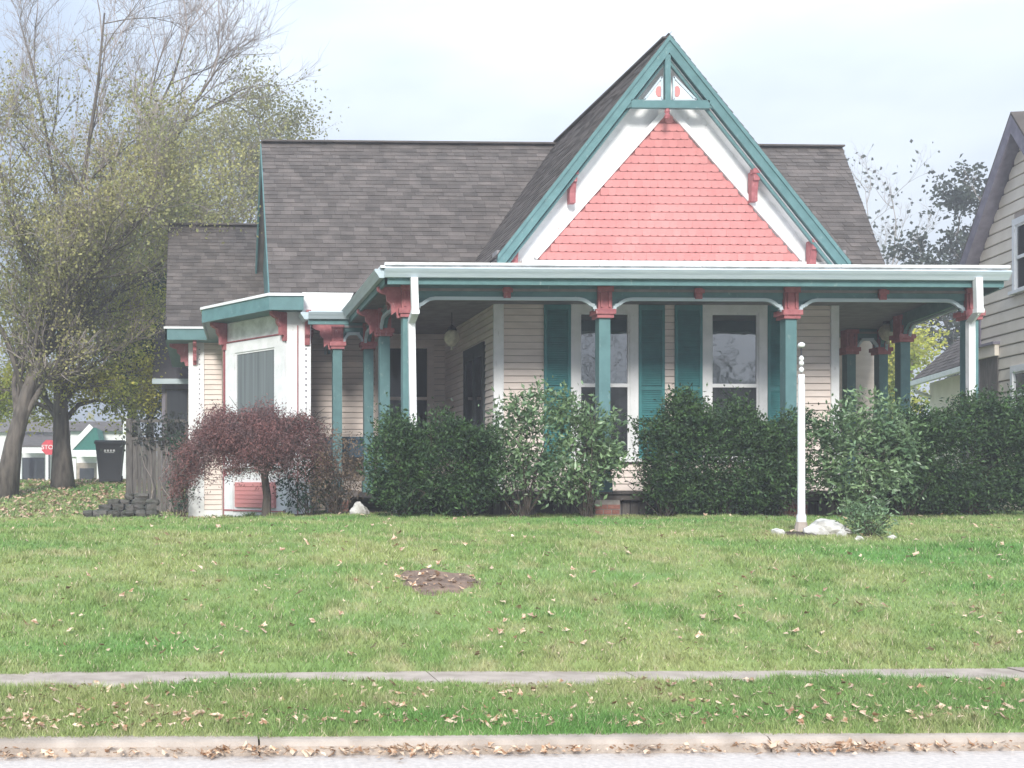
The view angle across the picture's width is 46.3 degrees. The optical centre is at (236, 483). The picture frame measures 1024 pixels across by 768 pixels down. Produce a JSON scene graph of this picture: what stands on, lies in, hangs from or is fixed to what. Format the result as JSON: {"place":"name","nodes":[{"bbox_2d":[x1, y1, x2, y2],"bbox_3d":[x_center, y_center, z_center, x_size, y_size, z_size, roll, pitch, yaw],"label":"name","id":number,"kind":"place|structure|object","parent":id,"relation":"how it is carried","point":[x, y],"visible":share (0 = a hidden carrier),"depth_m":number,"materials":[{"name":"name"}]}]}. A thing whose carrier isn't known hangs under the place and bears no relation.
{"place":"outdoors","nodes":[
{"label":"outdoors","id":0,"kind":"place"},
{"bbox_2d":[324,437,374,488],"bbox_3d":[2.182,-0.380,22.074,0.960,1.020,0.560,0,0,-2],"label":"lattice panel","id":1,"kind":"object","parent":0,"point":[352,449],"visible":0.1,"depth_m":21.82,"materials":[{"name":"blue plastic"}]},
{"bbox_2d":[0,481,1023,675],"bbox_3d":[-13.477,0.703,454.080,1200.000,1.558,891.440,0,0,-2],"label":"lawn","id":2,"kind":"structure","parent":0,"point":[422,623],"depth_m":10.04,"materials":[{"name":"green plant"}]},
{"bbox_2d":[0,421,71,479],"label":"house","id":3,"kind":"structure","parent":2,"relation":"on","point":[34,461],"depth_m":69.59,"materials":[{"name":"white paint"}]},
{"bbox_2d":[22,458,28,479],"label":"window","id":4,"kind":"structure","parent":3,"relation":"in","point":[25,461],"depth_m":69.57,"materials":[{"name":"grey glass"}]},
{"bbox_2d":[29,458,43,479],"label":"window","id":5,"kind":"structure","parent":3,"relation":"in","point":[36,465],"depth_m":69.59,"materials":[{"name":"grey glass"}]},
{"bbox_2d":[42,440,52,478],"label":"stop sign","id":6,"kind":"object","parent":2,"relation":"on","point":[47,446],"visible":0.74,"depth_m":54.76,"materials":[{"name":"metal"}]},
{"bbox_2d":[2,393,144,435],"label":"distant woods","id":7,"kind":"object","parent":2,"relation":"on","point":[89,414],"depth_m":124.98,"materials":[{"name":"green plant"}]},
{"bbox_2d":[0,222,181,488],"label":"dark trunk tree","id":8,"kind":"object","parent":2,"relation":"on","point":[62,470],"visible":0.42,"depth_m":31.60,"materials":[{"name":"green plant"}]},
{"bbox_2d":[69,421,141,479],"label":"house","id":9,"kind":"structure","parent":2,"relation":"on","point":[85,436],"depth_m":63.64,"materials":[{"name":"white paint"}]},
{"bbox_2d":[77,463,96,479],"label":"door","id":10,"kind":"structure","parent":9,"relation":"in","point":[84,470],"depth_m":63.66,"materials":[{"name":"paint"}]},
{"bbox_2d":[0,478,213,517],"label":"slope leaves","id":11,"kind":"object","parent":2,"relation":"on","point":[77,482],"visible":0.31,"depth_m":28.85,"materials":[{"name":"beige plant"}]},
{"bbox_2d":[94,440,125,482],"bbox_3d":[-3.652,-0.610,33.136,0.860,1.261,0.900,0,0,-2],"label":"wheelie bin","id":12,"kind":"object","parent":2,"relation":"on","point":[110,459],"visible":0.88,"depth_m":32.77,"materials":[{"name":"black plastic"}]},
{"bbox_2d":[83,493,159,517],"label":"stone wall","id":13,"kind":"structure","parent":2,"relation":"on","point":[141,504],"depth_m":24.50,"materials":[{"name":"grey stone"}]},
{"bbox_2d":[123,417,126,478],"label":"white post","id":14,"kind":"object","parent":2,"relation":"on","point":[124,469],"visible":0.11,"depth_m":49.78,"materials":[{"name":"paint"}]},
{"bbox_2d":[18,151,237,436],"bbox_3d":[-3.623,-5.397,38.293,4.757,11.350,9.446,0,0,-43],"label":"broadleaf tree","id":15,"kind":"object","parent":2,"relation":"on","point":[133,424],"visible":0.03,"depth_m":37.47,"materials":[{"name":"green plant"}]},
{"bbox_2d":[95,261,166,436],"bbox_3d":[-2.534,-3.527,35.004,4.279,7.350,3.899,0,0,-2],"label":"evergreen tree","id":16,"kind":"object","parent":2,"relation":"on","point":[152,345],"visible":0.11,"depth_m":34.35,"materials":[{"name":"green plant"}]},
{"bbox_2d":[0,478,294,519],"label":"lawn grass","id":17,"kind":"structure","parent":2,"relation":"on","point":[79,508],"depth_m":27.99,"materials":[{"name":"green plant"}]},
{"bbox_2d":[126,418,187,512],"bbox_3d":[-1.828,-0.374,26.558,1.469,2.253,0.120,0,0,-2],"label":"wooden fence","id":18,"kind":"object","parent":2,"relation":"on","point":[138,478],"visible":0.66,"depth_m":26.53,"materials":[{"name":"grey wood"}]},
{"bbox_2d":[100,406,187,511],"bbox_3d":[-1.841,-0.564,26.455,2.635,2.441,0.462,0,0,-2],"label":"dry vine","id":19,"kind":"object","parent":18,"relation":"attached to","point":[157,435],"visible":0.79,"depth_m":26.42,"materials":[{"name":"brown plant"}]},
{"bbox_2d":[0,0,326,498],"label":"bare topped tree","id":20,"kind":"object","parent":2,"relation":"on","point":[64,278],"visible":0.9,"depth_m":28.68,"materials":[{"name":"green plant"}]},
{"bbox_2d":[163,430,198,516],"bbox_3d":[-1.229,-0.170,24.960,0.771,2.006,0.733,0,0,-13],"label":"creeper","id":21,"kind":"object","parent":2,"relation":"on","point":[183,498],"visible":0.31,"depth_m":24.93,"materials":[{"name":"green plant"}]},
{"bbox_2d":[73,46,348,338],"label":"round tree","id":22,"kind":"object","parent":2,"relation":"on","point":[225,128],"visible":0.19,"depth_m":41.00,"materials":[{"name":"green plant"}]},
{"bbox_2d":[253,511,382,517],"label":"maple bed soil","id":23,"kind":"structure","parent":2,"relation":"on","point":[328,513],"depth_m":19.06,"materials":[{"name":"brown soil"}]},
{"bbox_2d":[158,394,356,516],"bbox_3d":[0.376,-0.415,18.726,3.321,2.086,2.843,0,0,-2],"label":"maple tree","id":24,"kind":"object","parent":23,"relation":"on","point":[218,435],"visible":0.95,"depth_m":18.17,"materials":[{"name":"red plant"}]},
{"bbox_2d":[268,450,347,515],"bbox_3d":[1.156,-0.027,18.649,1.383,1.186,1.169,0,0,-2],"label":"shrub","id":25,"kind":"object","parent":23,"relation":"on","point":[305,497],"visible":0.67,"depth_m":18.61,"materials":[{"name":"brown plant"}]},
{"bbox_2d":[297,422,376,514],"bbox_3d":[1.601,-0.204,18.005,1.290,1.509,1.258,0,0,-2],"label":"brown shrub","id":26,"kind":"object","parent":2,"relation":"on","point":[337,503],"visible":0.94,"depth_m":18.01,"materials":[{"name":"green plant"}]},
{"bbox_2d":[400,568,485,595],"bbox_3d":[1.906,0.929,10.741,0.849,0.207,0.849,0,0,-16],"label":"bare soil patch","id":27,"kind":"object","parent":2,"relation":"on","point":[445,583],"visible":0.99,"depth_m":10.67,"materials":[{"name":"brown soil"}]},
{"bbox_2d":[152,33,1011,517],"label":"house","id":28,"kind":"structure","parent":2,"relation":"on","point":[642,231],"depth_m":19.05,"materials":[{"name":"beige paint"}]},
{"bbox_2d":[165,389,187,446],"bbox_3d":[-1.654,-1.811,31.824,0.650,1.621,0.079,0,0,-2],"label":"window","id":29,"kind":"structure","parent":28,"relation":"in","point":[176,400],"depth_m":31.78,"materials":[{"name":"grey glass"}]},
{"bbox_2d":[223,335,285,468],"bbox_3d":[0.338,-1.511,21.749,0.100,2.442,1.894,0,0,-38],"label":"window","id":30,"kind":"structure","parent":28,"relation":"in","point":[257,367],"depth_m":21.75,"materials":[{"name":"white paint"}]},
{"bbox_2d":[375,339,433,440],"bbox_3d":[3.336,-1.752,22.683,1.173,2.204,0.052,0,0,-2],"label":"window","id":31,"kind":"structure","parent":28,"relation":"in","point":[424,347],"depth_m":22.69,"materials":[{"name":"grey glass"}]},
{"bbox_2d":[444,312,459,349],"bbox_3d":[3.737,-2.634,19.820,0.280,0.659,0.280,0,0,-2],"label":"porch lantern","id":32,"kind":"object","parent":28,"relation":"hanging from","point":[451,337],"visible":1,"depth_m":19.74,"materials":[{"name":"white glass"}]},
{"bbox_2d":[463,341,485,426],"bbox_3d":[4.209,-1.145,20.234,0.052,2.550,1.500,0,0,-2],"label":"door","id":33,"kind":"structure","parent":28,"relation":"in","point":[474,358],"depth_m":20.15,"materials":[{"name":"grey paint"}]},
{"bbox_2d":[570,304,641,461],"bbox_3d":[6.106,-1.665,18.939,1.209,2.625,0.100,0,0,-2],"label":"window","id":34,"kind":"structure","parent":28,"relation":"in","point":[624,327],"depth_m":18.97,"materials":[{"name":"white paint"}]},
{"bbox_2d":[703,305,767,461],"bbox_3d":[8.293,-1.665,19.004,1.173,2.625,0.100,0,0,-2],"label":"window","id":35,"kind":"structure","parent":28,"relation":"in","point":[735,337],"depth_m":19.03,"materials":[{"name":"white paint"}]},
{"bbox_2d":[878,321,892,343],"bbox_3d":[11.943,-2.780,20.963,0.300,0.468,0.300,0,0,-2],"label":"porch lantern","id":36,"kind":"object","parent":28,"relation":"hanging from","point":[884,332],"visible":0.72,"depth_m":20.89,"materials":[{"name":"grey glass"}]},
{"bbox_2d":[310,514,985,519],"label":"planting bed soil","id":37,"kind":"structure","parent":2,"relation":"on","point":[656,517],"depth_m":16.59,"materials":[{"name":"brown soil"}]},
{"bbox_2d":[350,501,369,514],"bbox_3d":[1.861,0.413,17.261,0.306,0.280,0.158,0,0,6],"label":"rock","id":38,"kind":"object","parent":37,"relation":"on","point":[359,507],"visible":0.52,"depth_m":17.20,"materials":[{"name":"stone"}]},
{"bbox_2d":[355,392,521,517],"bbox_3d":[2.888,-0.399,16.362,2.438,1.851,1.380,0,0,-2],"label":"hedge","id":39,"kind":"object","parent":37,"relation":"on","point":[466,480],"visible":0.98,"depth_m":16.07,"materials":[{"name":"green plant"}]},
{"bbox_2d":[478,369,633,517],"bbox_3d":[4.580,-0.536,16.347,2.282,2.188,1.524,0,0,-2],"label":"leafy shrub","id":40,"kind":"object","parent":37,"relation":"on","point":[607,457],"visible":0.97,"depth_m":16.19,"materials":[{"name":"green plant"}]},
{"bbox_2d":[618,380,826,516],"bbox_3d":[7.023,-0.479,16.510,3.053,2.030,1.421,0,0,-2],"label":"hedge","id":41,"kind":"object","parent":37,"relation":"on","point":[756,477],"visible":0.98,"depth_m":16.20,"materials":[{"name":"green plant"}]},
{"bbox_2d":[805,384,933,517],"bbox_3d":[8.890,-0.423,16.184,1.750,1.966,1.271,0,0,-2],"label":"leafy shrub","id":42,"kind":"object","parent":37,"relation":"on","point":[832,445],"visible":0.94,"depth_m":15.97,"materials":[{"name":"green plant"}]},
{"bbox_2d":[855,371,1023,515],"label":"hedge","id":43,"kind":"object","parent":37,"relation":"on","point":[994,420],"visible":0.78,"depth_m":16.25,"materials":[{"name":"green plant"}]},
{"bbox_2d":[794,342,807,531],"bbox_3d":[6.725,-0.525,13.605,0.180,2.307,0.171,0,0,-2],"label":"garden pole","id":44,"kind":"object","parent":2,"relation":"on","point":[801,523],"visible":0.92,"depth_m":13.57,"materials":[{"name":"white paint"}]},
{"bbox_2d":[784,531,826,535],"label":"rock bed soil","id":45,"kind":"object","parent":2,"relation":"on","point":[789,533],"visible":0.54,"depth_m":13.32,"materials":[{"name":"brown soil"}]},
{"bbox_2d":[772,529,784,534],"bbox_3d":[6.281,0.579,13.246,0.152,0.092,0.128,0,0,-36],"label":"rock","id":46,"kind":"object","parent":45,"relation":"on","point":[778,531],"visible":0.42,"depth_m":13.21,"materials":[{"name":"stone"}]},
{"bbox_2d":[803,518,851,534],"bbox_3d":[6.876,0.534,13.313,0.529,0.252,0.361,0,0,19],"label":"boulder","id":47,"kind":"object","parent":2,"relation":"on","point":[822,526],"visible":0.62,"depth_m":13.20,"materials":[{"name":"stone"}]},
{"bbox_2d":[836,529,846,536],"bbox_3d":[6.867,0.582,12.958,0.113,0.135,0.102,0,0,-23],"label":"rock","id":48,"kind":"object","parent":2,"relation":"on","point":[843,532],"visible":0.59,"depth_m":12.93,"materials":[{"name":"stone"}]},
{"bbox_2d":[835,490,902,535],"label":"bush","id":49,"kind":"object","parent":2,"relation":"on","point":[862,519],"visible":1,"depth_m":13.03,"materials":[{"name":"green plant"}]},
{"bbox_2d":[845,139,951,264],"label":"bare tree","id":50,"kind":"object","parent":2,"relation":"on","point":[889,195],"visible":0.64,"depth_m":60.22,"materials":[{"name":"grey plant"}]},
{"bbox_2d":[888,317,958,418],"bbox_3d":[21.155,-2.507,36.696,4.451,6.367,3.747,0,0,-45],"label":"autumn tree","id":51,"kind":"object","parent":2,"relation":"on","point":[915,356],"visible":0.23,"depth_m":36.24,"materials":[{"name":"yellow plant"}]},
{"bbox_2d":[879,154,987,379],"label":"dark tree","id":52,"kind":"object","parent":2,"relation":"on","point":[958,198],"visible":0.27,"depth_m":45.53,"materials":[{"name":"green plant"}]},
{"bbox_2d":[910,111,1023,510],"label":"neighbour house","id":53,"kind":"structure","parent":2,"relation":"on","point":[996,235],"depth_m":21.18,"materials":[{"name":"beige wood"}]},
{"bbox_2d":[1008,215,1023,294],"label":"window","id":54,"kind":"structure","parent":53,"relation":"in","point":[1017,223],"depth_m":20.60,"materials":[{"name":"white paint"}]},
{"bbox_2d":[1010,364,1023,416],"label":"window","id":55,"kind":"structure","parent":53,"relation":"in","point":[1018,374],"depth_m":20.63,"materials":[{"name":"white paint"}]},
{"bbox_2d":[0,750,1023,767],"bbox_3d":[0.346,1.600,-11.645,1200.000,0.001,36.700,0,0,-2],"label":"road","id":56,"kind":"structure","parent":0,"point":[948,759],"depth_m":6.57,"materials":[{"name":"grey asphalt"}]},
{"bbox_2d":[0,667,1023,686],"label":"pavement","id":57,"kind":"structure","parent":0,"point":[126,677],"depth_m":8.50,"materials":[{"name":"concrete"}]},
{"bbox_2d":[0,0,1023,436],"label":"sky","id":58,"kind":"structure","parent":0,"point":[885,75],"materials":[{"name":"white"}]},
{"bbox_2d":[0,668,1023,738],"bbox_3d":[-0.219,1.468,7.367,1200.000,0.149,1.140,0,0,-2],"label":"grass verge","id":59,"kind":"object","parent":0,"point":[792,731],"depth_m":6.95,"materials":[{"name":"green plant"}]},
{"bbox_2d":[0,674,1023,759],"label":"kerbside leaves","id":60,"kind":"object","parent":59,"relation":"on","point":[874,746],"visible":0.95,"depth_m":6.94,"materials":[{"name":"beige plant"}]},
{"bbox_3d":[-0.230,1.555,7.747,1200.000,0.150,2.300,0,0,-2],"label":"ground","id":61,"kind":"structure","parent":0,"visible":0},
{"bbox_2d":[0,732,1023,757],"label":"kerb","id":62,"kind":"structure","parent":61,"relation":"on","point":[671,742],"depth_m":6.78,"materials":[{"name":"concrete"}]}
]}

